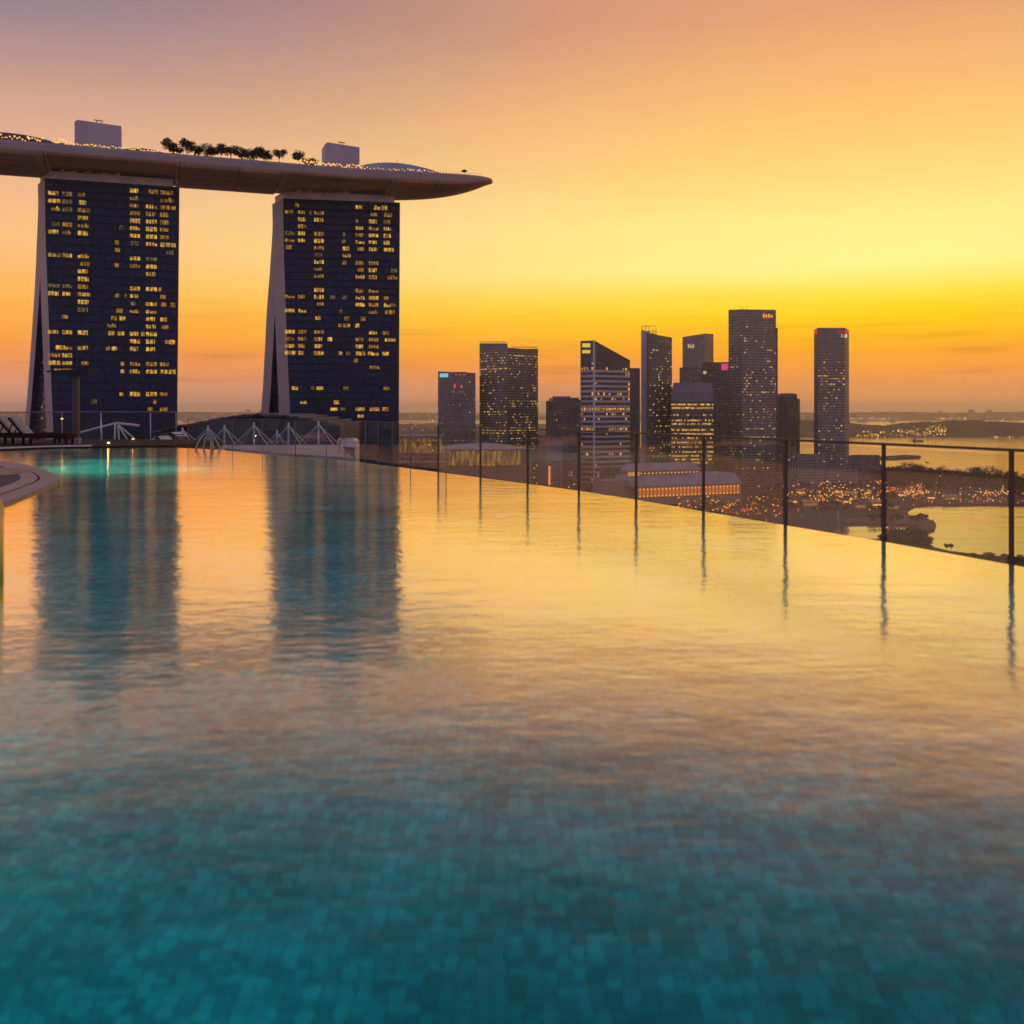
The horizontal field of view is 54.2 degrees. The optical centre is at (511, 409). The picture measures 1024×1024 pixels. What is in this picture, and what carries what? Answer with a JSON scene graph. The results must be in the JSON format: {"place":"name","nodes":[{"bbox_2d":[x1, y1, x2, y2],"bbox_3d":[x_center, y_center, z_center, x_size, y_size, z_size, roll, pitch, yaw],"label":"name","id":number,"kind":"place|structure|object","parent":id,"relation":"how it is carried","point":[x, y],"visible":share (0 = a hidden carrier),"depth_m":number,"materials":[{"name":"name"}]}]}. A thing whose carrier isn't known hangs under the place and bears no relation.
{"place":"outdoors","nodes":[
{"label":"outdoors","id":0,"kind":"place"},
{"bbox_2d":[0,461,58,505],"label":"stone island","id":1,"kind":"structure","parent":0,"point":[19,481],"depth_m":20.36,"materials":[{"name":"stone"}]},
{"bbox_2d":[152,435,171,438],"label":"tensile roof","id":2,"kind":"structure","parent":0,"point":[162,437],"depth_m":75.41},
{"bbox_2d":[161,432,185,438],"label":"tensile roof","id":3,"kind":"structure","parent":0,"point":[176,435],"depth_m":79.97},
{"bbox_2d":[0,412,545,419],"bbox_3d":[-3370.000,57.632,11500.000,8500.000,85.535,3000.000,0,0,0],"label":"ridge","id":4,"kind":"structure","parent":0,"point":[402,416],"depth_m":10600.04,"materials":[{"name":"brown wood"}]},
{"bbox_2d":[0,412,958,416],"bbox_3d":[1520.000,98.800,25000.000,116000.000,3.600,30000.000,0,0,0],"label":"mainland","id":5,"kind":"structure","parent":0,"point":[541,414],"depth_m":38808.12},
{"bbox_2d":[0,424,1023,532],"bbox_3d":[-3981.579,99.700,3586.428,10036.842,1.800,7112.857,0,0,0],"label":"city ground","id":6,"kind":"structure","parent":0,"point":[814,519],"depth_m":1056.69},
{"bbox_2d":[25,169,178,438],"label":"hotel tower","id":7,"kind":"structure","parent":6,"relation":"on","point":[106,281],"depth_m":396.17,"materials":[{"name":"blue glass"}]},
{"bbox_2d":[56,193,174,410],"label":"small windows","id":8,"kind":"structure","parent":7,"relation":"in","point":[58,347],"depth_m":396.38,"materials":[{"name":"glass"}]},
{"bbox_2d":[160,243,175,246],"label":"window","id":9,"kind":"structure","parent":7,"relation":"in","point":[161,244],"depth_m":401.69,"materials":[{"name":"glass"}]},
{"bbox_2d":[160,205,175,209],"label":"window","id":10,"kind":"structure","parent":7,"relation":"in","point":[161,206],"depth_m":401.74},
{"bbox_2d":[0,119,492,199],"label":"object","id":11,"kind":"structure","parent":7,"relation":"on","point":[96,147],"depth_m":397.73,"materials":[{"name":"concrete"}]},
{"bbox_2d":[160,138,178,151],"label":"roof tree","id":12,"kind":"object","parent":11,"relation":"on","point":[168,143],"visible":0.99,"depth_m":387.07,"materials":[{"name":"green plant"}]},
{"bbox_2d":[168,146,183,153],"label":"roof tree","id":13,"kind":"object","parent":11,"relation":"on","point":[178,150],"visible":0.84,"depth_m":391.92,"materials":[{"name":"green plant"}]},
{"bbox_2d":[178,138,195,153],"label":"roof tree","id":14,"kind":"object","parent":11,"relation":"on","point":[187,144],"visible":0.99,"depth_m":389.49,"materials":[{"name":"green plant"}]},
{"bbox_2d":[193,143,214,155],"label":"roof tree","id":15,"kind":"object","parent":11,"relation":"on","point":[205,146],"visible":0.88,"depth_m":392.29,"materials":[{"name":"green plant"}]},
{"bbox_2d":[213,143,231,155],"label":"roof tree","id":16,"kind":"object","parent":11,"relation":"on","point":[220,149],"visible":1,"depth_m":393.23,"materials":[{"name":"green plant"}]},
{"bbox_2d":[231,146,249,157],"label":"roof tree","id":17,"kind":"object","parent":11,"relation":"on","point":[239,152],"visible":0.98,"depth_m":397.02,"materials":[{"name":"green plant"}]},
{"bbox_2d":[241,148,256,159],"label":"roof tree","id":18,"kind":"object","parent":11,"relation":"on","point":[248,156],"visible":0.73,"depth_m":400.72,"materials":[{"name":"green plant"}]},
{"bbox_2d":[248,146,263,158],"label":"roof tree","id":19,"kind":"object","parent":11,"relation":"on","point":[258,151],"visible":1,"depth_m":398.41,"materials":[{"name":"green plant"}]},
{"bbox_2d":[258,149,273,160],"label":"roof tree","id":20,"kind":"object","parent":11,"relation":"on","point":[267,155],"visible":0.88,"depth_m":401.03,"materials":[{"name":"green plant"}]},
{"bbox_2d":[271,149,287,161],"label":"roof tree","id":21,"kind":"object","parent":11,"relation":"on","point":[282,152],"visible":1,"depth_m":402.43,"materials":[{"name":"green plant"}]},
{"bbox_2d":[292,150,305,161],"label":"roof tree","id":22,"kind":"object","parent":11,"relation":"on","point":[296,155],"visible":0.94,"depth_m":403.87,"materials":[{"name":"green plant"}]},
{"bbox_2d":[149,413,360,449],"bbox_3d":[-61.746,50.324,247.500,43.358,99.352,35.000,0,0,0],"label":"exhibition hall","id":23,"kind":"structure","parent":6,"relation":"on","point":[337,428],"depth_m":235.00,"materials":[{"name":"metal"}]},
{"bbox_2d":[261,189,399,466],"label":"hotel tower","id":24,"kind":"structure","parent":6,"relation":"on","point":[332,335],"depth_m":430.12,"materials":[{"name":"blue glass"}]},
{"bbox_2d":[286,203,396,410],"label":"small windows","id":25,"kind":"structure","parent":24,"relation":"in","point":[344,262],"depth_m":429.22,"materials":[{"name":"glass"}]},
{"bbox_2d":[399,434,448,472],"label":"flat roofed hall","id":26,"kind":"structure","parent":6,"relation":"on","point":[423,451],"depth_m":697.00,"materials":[{"name":"concrete"}]},
{"bbox_2d":[438,371,474,445],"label":"office tower","id":27,"kind":"structure","parent":6,"relation":"on","point":[456,398],"depth_m":1405.89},
{"bbox_2d":[442,442,531,483],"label":"oval pavilion","id":28,"kind":"structure","parent":6,"relation":"on","point":[503,462],"depth_m":904.38,"materials":[{"name":"brown"}]},
{"bbox_2d":[479,341,537,449],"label":"office tower","id":29,"kind":"structure","parent":6,"relation":"on","point":[508,387],"depth_m":1424.75,"materials":[{"name":"grey metal"}]},
{"bbox_2d":[480,352,537,448],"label":"small windows","id":30,"kind":"structure","parent":29,"relation":"in","point":[492,352],"depth_m":1424.99,"materials":[{"name":"glass"}]},
{"bbox_2d":[522,450,537,484],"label":"building","id":31,"kind":"structure","parent":6,"relation":"on","point":[533,458],"depth_m":1260.00,"materials":[{"name":"grey concrete"}]},
{"bbox_2d":[538,435,549,485],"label":"building","id":32,"kind":"structure","parent":6,"relation":"on","point":[542,439],"depth_m":1250.00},
{"bbox_2d":[546,441,561,487],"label":"building","id":33,"kind":"structure","parent":6,"relation":"on","point":[553,450],"depth_m":1150.00,"materials":[{"name":"concrete"}]},
{"bbox_2d":[547,461,560,487],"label":"building","id":34,"kind":"structure","parent":6,"relation":"on","point":[553,473],"depth_m":1083.21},
{"bbox_2d":[546,396,579,443],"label":"office tower","id":35,"kind":"structure","parent":6,"relation":"on","point":[563,412],"depth_m":1400.00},
{"bbox_2d":[562,444,580,490],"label":"building","id":36,"kind":"structure","parent":6,"relation":"on","point":[570,466],"depth_m":1200.00,"materials":[{"name":"grey concrete"}]},
{"bbox_2d":[580,340,629,488],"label":"office tower","id":37,"kind":"structure","parent":6,"relation":"on","point":[604,388],"depth_m":1261.71,"materials":[{"name":"grey glass"}]},
{"bbox_2d":[600,467,621,478],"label":"building","id":38,"kind":"structure","parent":6,"relation":"on","point":[609,472],"depth_m":1145.68,"materials":[{"name":"grey concrete"}]},
{"bbox_2d":[630,368,639,463],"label":"office tower","id":39,"kind":"structure","parent":6,"relation":"on","point":[634,399],"depth_m":1500.00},
{"bbox_2d":[641,326,671,462],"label":"office tower","id":40,"kind":"structure","parent":6,"relation":"on","point":[656,370],"depth_m":1328.90,"materials":[{"name":"grey metal"}]},
{"bbox_2d":[593,462,742,504],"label":"long hotel","id":41,"kind":"structure","parent":6,"relation":"on","point":[666,483],"depth_m":1054.76,"materials":[{"name":"stone"}]},
{"bbox_2d":[679,367,701,382],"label":"office tower","id":42,"kind":"structure","parent":6,"relation":"on","point":[690,374],"depth_m":1590.00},
{"bbox_2d":[671,383,713,471],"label":"office tower","id":43,"kind":"structure","parent":6,"relation":"on","point":[692,407],"depth_m":1302.98,"materials":[{"name":"grey metal"}]},
{"bbox_2d":[672,404,712,463],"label":"small windows","id":44,"kind":"structure","parent":43,"relation":"in","point":[672,404],"depth_m":1302.71,"materials":[{"name":"glass"}]},
{"bbox_2d":[682,334,712,366],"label":"office tower","id":45,"kind":"structure","parent":6,"relation":"on","point":[697,350],"depth_m":1616.65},
{"bbox_2d":[702,362,727,471],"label":"office tower","id":46,"kind":"structure","parent":6,"relation":"on","point":[715,374],"depth_m":1486.47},
{"bbox_2d":[728,309,777,470],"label":"office tower","id":47,"kind":"structure","parent":6,"relation":"on","point":[752,372],"depth_m":1351.23,"materials":[{"name":"grey metal"}]},
{"bbox_2d":[729,318,775,470],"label":"small windows","id":48,"kind":"structure","parent":47,"relation":"in","point":[752,318],"depth_m":1352.78,"materials":[{"name":"glass"}]},
{"bbox_2d":[723,471,794,488],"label":"podium block","id":49,"kind":"structure","parent":6,"relation":"on","point":[756,479],"depth_m":1256.35,"materials":[{"name":"grey concrete"}]},
{"bbox_2d":[778,393,799,470],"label":"office tower","id":50,"kind":"structure","parent":6,"relation":"on","point":[788,415],"depth_m":1409.83,"materials":[{"name":"stone"}]},
{"bbox_2d":[788,446,796,485],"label":"building","id":51,"kind":"structure","parent":6,"relation":"on","point":[792,458],"depth_m":1300.00,"materials":[{"name":"grey concrete"}]},
{"bbox_2d":[797,454,822,483],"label":"block","id":52,"kind":"structure","parent":6,"relation":"on","point":[809,468],"depth_m":1330.00,"materials":[{"name":"concrete"}]},
{"bbox_2d":[802,500,817,505],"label":"waterfront shed","id":53,"kind":"structure","parent":6,"relation":"on","point":[810,502],"depth_m":1027.68,"materials":[{"name":"concrete"}]},
{"bbox_2d":[814,328,848,467],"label":"office tower","id":54,"kind":"structure","parent":6,"relation":"on","point":[831,384],"depth_m":1378.00,"materials":[{"name":"grey metal"}]},
{"bbox_2d":[835,508,840,533],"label":"beacon column","id":55,"kind":"structure","parent":6,"relation":"on","point":[837,531],"depth_m":799.28,"materials":[{"name":"concrete"}]},
{"bbox_2d":[823,466,857,482],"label":"podium block","id":56,"kind":"structure","parent":6,"relation":"on","point":[831,474],"depth_m":1347.90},
{"bbox_2d":[839,497,852,502],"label":"waterfront shed","id":57,"kind":"structure","parent":6,"relation":"on","point":[844,499],"depth_m":1060.94,"materials":[{"name":"stone"}]},
{"bbox_2d":[677,498,1022,514],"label":"traffic lights","id":58,"kind":"object","parent":6,"relation":"on","point":[867,505],"visible":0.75,"depth_m":1025.47},
{"bbox_2d":[678,480,1023,515],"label":"market lights","id":59,"kind":"object","parent":6,"relation":"on","point":[908,493],"visible":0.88,"depth_m":1114.03,"materials":[{"name":"gold metal"}]},
{"bbox_2d":[853,502,866,507],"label":"waterfront shed","id":60,"kind":"structure","parent":6,"relation":"on","point":[859,504],"depth_m":1006.66,"materials":[{"name":"stone"}]},
{"bbox_2d":[849,455,879,479],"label":"block","id":61,"kind":"structure","parent":6,"relation":"on","point":[866,464],"depth_m":1411.22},
{"bbox_2d":[868,500,880,505],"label":"waterfront shed","id":62,"kind":"structure","parent":6,"relation":"on","point":[875,502],"depth_m":1027.82,"materials":[{"name":"stone"}]},
{"bbox_2d":[758,460,1023,520],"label":"waterfront woods","id":63,"kind":"object","parent":6,"relation":"on","point":[977,476],"visible":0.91,"depth_m":1243.34,"materials":[{"name":"green plant"}]},
{"bbox_2d":[924,493,935,498],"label":"waterfront shed","id":64,"kind":"structure","parent":6,"relation":"on","point":[929,495],"depth_m":1108.60,"materials":[{"name":"stone"}]},
{"bbox_2d":[942,494,957,499],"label":"waterfront shed","id":65,"kind":"structure","parent":6,"relation":"on","point":[949,496],"depth_m":1096.26,"materials":[{"name":"stone"}]},
{"bbox_2d":[23,420,1023,556],"bbox_3d":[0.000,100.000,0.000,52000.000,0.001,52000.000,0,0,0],"label":"sea","id":66,"kind":"structure","parent":0,"point":[974,529],"depth_m":1680.69,"materials":[{"name":"yellow liquid"}]},
{"bbox_2d":[4,409,1018,421],"bbox_3d":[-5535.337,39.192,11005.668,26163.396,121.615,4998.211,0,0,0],"label":"distant city","id":67,"kind":"object","parent":66,"relation":"on","point":[991,416],"visible":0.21,"depth_m":9103.76},
{"bbox_2d":[5,412,1022,429],"bbox_3d":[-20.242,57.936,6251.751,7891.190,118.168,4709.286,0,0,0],"label":"horizon lights","id":68,"kind":"object","parent":66,"relation":"on","point":[850,418],"visible":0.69,"depth_m":5999.83,"materials":[{"name":"gold metal"}]},
{"bbox_2d":[846,515,931,526],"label":"promontory","id":69,"kind":"structure","parent":66,"relation":"in","point":[905,521],"depth_m":878.93,"materials":[{"name":"stone"}]},
{"bbox_2d":[880,455,920,459],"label":"breakwater","id":70,"kind":"object","parent":66,"relation":"in","point":[895,457],"visible":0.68,"depth_m":2067.39,"materials":[{"name":"brown stone"}]},
{"bbox_2d":[918,520,935,531],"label":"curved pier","id":71,"kind":"structure","parent":66,"relation":"in","point":[930,527],"depth_m":837.45,"materials":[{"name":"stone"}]},
{"bbox_2d":[885,420,1023,436],"bbox_3d":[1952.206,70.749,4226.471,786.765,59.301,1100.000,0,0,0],"label":"headland","id":72,"kind":"structure","parent":66,"relation":"in","point":[969,428],"depth_m":3916.80,"materials":[{"name":"brown plant"}]},
{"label":"pool building","id":73,"kind":"structure","parent":66,"relation":"on","visible":0},
{"bbox_2d":[0,439,220,450],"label":"timber terrace","id":74,"kind":"structure","parent":73,"relation":"on","point":[165,443],"depth_m":42.99,"materials":[{"name":"brown wood"}]},
{"bbox_2d":[0,433,31,443],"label":"sun lounger","id":75,"kind":"object","parent":74,"relation":"on","point":[14,434],"visible":0.5,"depth_m":41.80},
{"bbox_2d":[0,416,60,442],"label":"sun lounger","id":76,"kind":"object","parent":74,"relation":"on","point":[5,423],"visible":0.49,"depth_m":43.02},
{"bbox_2d":[2,416,75,444],"bbox_3d":[-19.650,0.844,41.572,2.790,1.182,0.680,0,0,3],"label":"sun lounger","id":77,"kind":"object","parent":74,"relation":"on","point":[23,429],"visible":1,"depth_m":41.30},
{"bbox_2d":[0,445,91,448],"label":"white coping","id":78,"kind":"object","parent":74,"relation":"on","point":[45,446],"visible":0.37,"depth_m":38.84,"materials":[{"name":"stone"}]},
{"bbox_2d":[46,369,97,443],"bbox_3d":[-18.689,-0.151,42.500,1.764,3.181,1.000,0,0,0],"label":"canopy post","id":79,"kind":"object","parent":74,"relation":"on","point":[76,402],"visible":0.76,"depth_m":42.40,"materials":[{"name":"brown metal"}]},
{"bbox_2d":[100,412,150,440],"bbox_3d":[-20.884,0.785,46.000,10.883,1.429,0.046,0,0,0],"label":"terrace fence","id":80,"kind":"object","parent":74,"relation":"on","point":[101,426],"visible":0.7,"depth_m":45.98,"materials":[{"name":"black metal"}]},
{"bbox_2d":[225,445,353,460],"bbox_3d":[-8.223,1.775,35.411,4.584,0.650,12.497,0,0,-12],"label":"stone ledge","id":81,"kind":"object","parent":73,"relation":"on","point":[316,451],"visible":0.38,"depth_m":35.80,"materials":[{"name":"stone"}]},
{"bbox_2d":[337,438,359,461],"bbox_3d":[-5.679,1.421,34.675,0.663,0.959,0.850,0,0,0],"label":"hooded kiosk","id":82,"kind":"object","parent":81,"relation":"on","point":[351,445],"visible":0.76,"depth_m":34.37,"materials":[{"name":"white metal"}]},
{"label":"overflow channel","id":83,"kind":"structure","parent":73,"relation":"on","visible":0},
{"bbox_2d":[188,418,446,472],"bbox_3d":[-6.927,1.120,32.411,0.873,1.580,19.209,0,0,-36],"label":"glass fence","id":84,"kind":"object","parent":83,"relation":"on","point":[365,436],"visible":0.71,"depth_m":29.38,"materials":[{"name":"metal"}]},
{"bbox_2d":[437,425,1023,564],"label":"glass railing","id":85,"kind":"object","parent":83,"relation":"on","point":[1011,498],"visible":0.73,"depth_m":13.02,"materials":[{"name":"metal"}]},
{"bbox_2d":[640,411,1023,419],"bbox_3d":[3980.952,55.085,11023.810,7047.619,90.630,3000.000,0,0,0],"label":"hills","id":86,"kind":"structure","parent":0,"point":[910,415],"depth_m":10122.21,"materials":[{"name":"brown wood"}]},
{"bbox_2d":[800,420,949,436],"bbox_3d":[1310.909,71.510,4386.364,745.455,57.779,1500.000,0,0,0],"label":"island","id":87,"kind":"structure","parent":0,"point":[807,428],"depth_m":3822.22,"materials":[{"name":"brown soil"}]},
{"bbox_2d":[856,424,1023,437],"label":"island lights","id":88,"kind":"object","parent":87,"relation":"on","point":[941,431],"visible":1,"depth_m":3599.94,"materials":[{"name":"gold metal"}]},
{"bbox_2d":[871,539,1023,566],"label":"shore","id":89,"kind":"structure","parent":0,"point":[949,552],"depth_m":687.11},
{"bbox_2d":[877,534,893,542],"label":"knoll tree","id":90,"kind":"object","parent":89,"relation":"on","point":[889,541],"visible":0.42,"depth_m":719.63,"materials":[{"name":"green plant"}]},
{"bbox_2d":[901,543,933,547],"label":"knoll","id":91,"kind":"structure","parent":89,"relation":"on","point":[917,545],"depth_m":719.38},
{"bbox_2d":[886,530,905,543],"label":"knoll tree","id":92,"kind":"object","parent":91,"relation":"on","point":[895,537],"visible":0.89,"depth_m":719.66,"materials":[{"name":"green plant"}]},
{"bbox_2d":[889,530,912,544],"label":"knoll tree","id":93,"kind":"object","parent":91,"relation":"on","point":[905,537],"visible":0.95,"depth_m":716.15,"materials":[{"name":"green plant"}]},
{"bbox_2d":[896,528,921,544],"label":"knoll tree","id":94,"kind":"object","parent":91,"relation":"on","point":[910,531],"visible":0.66,"depth_m":719.84,"materials":[{"name":"green plant"}]},
{"bbox_2d":[908,527,927,534],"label":"knoll tree","id":95,"kind":"object","parent":91,"relation":"on","point":[916,529],"visible":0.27,"depth_m":732.18,"materials":[{"name":"green plant"}]},
{"bbox_2d":[910,532,928,544],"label":"knoll tree","id":96,"kind":"object","parent":91,"relation":"on","point":[924,535],"visible":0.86,"depth_m":721.22,"materials":[{"name":"green plant"}]},
{"bbox_2d":[918,537,930,546],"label":"knoll tree","id":97,"kind":"object","parent":91,"relation":"on","point":[923,543],"visible":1,"depth_m":719.32,"materials":[{"name":"green plant"}]},
{"bbox_2d":[981,552,995,560],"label":"shore tree","id":98,"kind":"object","parent":89,"relation":"on","point":[989,556],"visible":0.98,"depth_m":647.28,"materials":[{"name":"green plant"}]},
{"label":"lower terrace","id":99,"kind":"structure","parent":0,"visible":0},
{"bbox_2d":[80,422,138,438],"bbox_3d":[-25.447,1.520,62.961,4.658,1.679,2.077,0,0,0],"label":"tensile canopy","id":100,"kind":"object","parent":99,"relation":"on","point":[121,428],"visible":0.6,"depth_m":61.95,"materials":[{"name":"white fabric"}]},
{"bbox_2d":[203,425,227,445],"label":"pole tent","id":101,"kind":"object","parent":99,"relation":"on","point":[207,429],"visible":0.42,"depth_m":99.95,"materials":[{"name":"white metal"}]},
{"bbox_2d":[212,425,242,449],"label":"pole tent","id":102,"kind":"object","parent":99,"relation":"on","point":[224,428],"visible":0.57,"depth_m":97.92,"materials":[{"name":"white metal"}]},
{"bbox_2d":[233,422,274,445],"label":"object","id":103,"kind":"object","parent":99,"relation":"on","point":[254,427],"visible":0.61,"depth_m":91.93,"materials":[{"name":"white metal"}]},
{"bbox_2d":[267,430,287,444],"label":"pole tent","id":104,"kind":"object","parent":99,"relation":"on","point":[277,434],"visible":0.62,"depth_m":103.93,"materials":[{"name":"white metal"}]},
{"bbox_2d":[270,423,306,444],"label":"pole tent","id":105,"kind":"object","parent":99,"relation":"on","point":[288,426],"visible":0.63,"depth_m":89.92,"materials":[{"name":"white metal"}]},
{"bbox_2d":[298,421,342,447],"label":"pole tent","id":106,"kind":"object","parent":99,"relation":"on","point":[321,427],"visible":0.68,"depth_m":87.92,"materials":[{"name":"white metal"}]},
{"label":"pool basin","id":107,"kind":"structure","parent":0,"visible":0},
{"bbox_2d":[0,500,4,585],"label":"brass handrail","id":108,"kind":"object","parent":107,"relation":"on","point":[2,513],"visible":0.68,"depth_m":8.54,"materials":[{"name":"metal"}]},
{"bbox_2d":[195,433,220,449],"bbox_3d":[-11.400,1.433,37.750,1.166,1.146,0.580,0,0,0],"label":"pool ladder","id":109,"kind":"object","parent":107,"relation":"attached to","point":[210,435],"visible":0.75,"depth_m":37.50,"materials":[{"name":"metal"}]},
{"bbox_2d":[0,447,1023,1023],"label":"pool water","id":110,"kind":"structure","parent":107,"relation":"in","point":[306,741],"depth_m":4.32,"materials":[{"name":"liquid"}]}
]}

